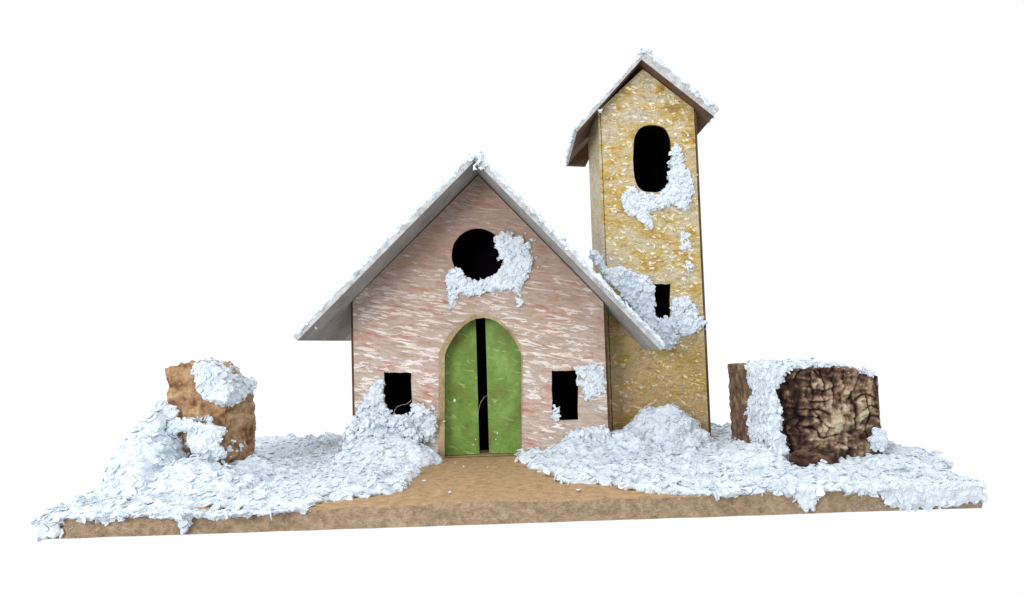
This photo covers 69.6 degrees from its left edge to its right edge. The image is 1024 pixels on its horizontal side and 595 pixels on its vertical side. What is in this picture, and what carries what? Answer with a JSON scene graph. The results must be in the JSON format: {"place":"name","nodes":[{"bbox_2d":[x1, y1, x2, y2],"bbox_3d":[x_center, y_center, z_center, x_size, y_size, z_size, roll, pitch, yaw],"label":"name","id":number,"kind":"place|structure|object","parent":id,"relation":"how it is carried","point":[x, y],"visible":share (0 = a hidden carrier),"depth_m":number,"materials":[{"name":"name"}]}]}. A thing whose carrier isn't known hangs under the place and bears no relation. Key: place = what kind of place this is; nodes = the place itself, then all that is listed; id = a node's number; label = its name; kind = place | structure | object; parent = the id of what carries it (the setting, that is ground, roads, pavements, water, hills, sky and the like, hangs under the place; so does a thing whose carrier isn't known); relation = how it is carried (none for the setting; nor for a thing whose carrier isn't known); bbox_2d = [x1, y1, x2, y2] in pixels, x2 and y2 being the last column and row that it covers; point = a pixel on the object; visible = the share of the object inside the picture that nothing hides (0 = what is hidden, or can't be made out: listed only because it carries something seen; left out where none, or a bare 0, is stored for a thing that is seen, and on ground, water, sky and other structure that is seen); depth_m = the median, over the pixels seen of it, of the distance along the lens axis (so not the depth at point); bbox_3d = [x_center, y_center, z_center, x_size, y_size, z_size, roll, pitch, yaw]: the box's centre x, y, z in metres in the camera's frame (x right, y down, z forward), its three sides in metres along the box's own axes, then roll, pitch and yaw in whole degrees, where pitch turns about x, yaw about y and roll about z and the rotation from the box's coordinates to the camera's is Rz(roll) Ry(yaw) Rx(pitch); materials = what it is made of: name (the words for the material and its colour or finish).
{"place":"outdoors","nodes":[
{"label":"outdoors","id":0,"kind":"place"},
{"bbox_2d":[0,0,1023,594],"label":"sky","id":1,"kind":"structure","parent":0,"point":[184,181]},
{"bbox_2d":[43,450,981,538],"bbox_3d":[0.046,3.037,13.321,12.498,0.343,7.364,-2,-3,0],"label":"base board","id":2,"kind":"object","parent":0,"point":[472,489],"visible":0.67,"depth_m":9.78,"materials":[{"name":"brown wood"}]},
{"bbox_2d":[151,357,257,464],"bbox_3d":[-4.895,2.035,12.477,1.668,2.076,1.997,-2,-3,0],"label":"cork rock","id":3,"kind":"object","parent":2,"relation":"on","point":[208,409],"visible":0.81,"depth_m":11.79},
{"bbox_2d":[30,409,442,541],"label":"snow","id":4,"kind":"structure","parent":2,"relation":"on","point":[152,471],"depth_m":10.89,"materials":[{"name":"white snow"}]},
{"bbox_2d":[292,150,665,457],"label":"church","id":5,"kind":"structure","parent":2,"relation":"on","point":[470,302],"depth_m":13.72,"materials":[{"name":"pink paper"}]},
{"bbox_2d":[384,372,411,414],"bbox_3d":[-2.114,1.841,14.141,0.538,0.885,0.828,-2,-3,0],"label":"window","id":6,"kind":"structure","parent":5,"relation":"in","point":[397,390],"depth_m":14.55,"materials":[{"name":"black"}]},
{"bbox_2d":[452,229,503,280],"bbox_3d":[-0.637,-0.774,14.285,1.005,1.020,0.828,-2,-3,0],"label":"round window","id":7,"kind":"structure","parent":5,"relation":"in","point":[474,252],"depth_m":14.70,"materials":[{"name":"black"}]},
{"bbox_2d":[445,318,520,455],"bbox_3d":[-0.554,1.664,14.138,1.554,2.692,0.826,-2,-3,0],"label":"door","id":8,"kind":"structure","parent":5,"relation":"in","point":[483,360],"depth_m":13.93,"materials":[{"name":"green paint"}]},
{"bbox_2d":[552,370,577,419],"bbox_3d":[0.983,1.838,14.113,0.525,0.938,0.828,-2,-3,0],"label":"window","id":9,"kind":"structure","parent":5,"relation":"in","point":[564,386],"depth_m":14.52,"materials":[{"name":"black"}]},
{"bbox_2d":[565,48,718,435],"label":"bell tower","id":10,"kind":"structure","parent":2,"relation":"on","point":[641,124],"depth_m":14.56,"materials":[{"name":"gold cardboard"}]},
{"bbox_2d":[633,126,669,191],"bbox_3d":[2.799,-2.727,15.302,0.784,1.399,1.128,-2,-3,0],"label":"window","id":11,"kind":"structure","parent":10,"relation":"in","point":[651,149],"depth_m":15.85,"materials":[{"name":"black"}]},
{"bbox_2d":[654,284,669,317],"bbox_3d":[2.912,0.179,15.026,0.477,0.881,0.928,-2,-3,0],"label":"window","id":12,"kind":"structure","parent":10,"relation":"in","point":[662,292],"depth_m":15.27,"materials":[{"name":"black"}]},
{"bbox_2d":[514,403,988,512],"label":"snow","id":13,"kind":"structure","parent":2,"relation":"on","point":[672,449],"depth_m":10.98,"materials":[{"name":"white snow"}]},
{"bbox_2d":[727,357,889,466],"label":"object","id":14,"kind":"object","parent":2,"relation":"on","point":[802,413],"visible":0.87,"depth_m":11.75,"materials":[{"name":"brown wood"}]}
]}

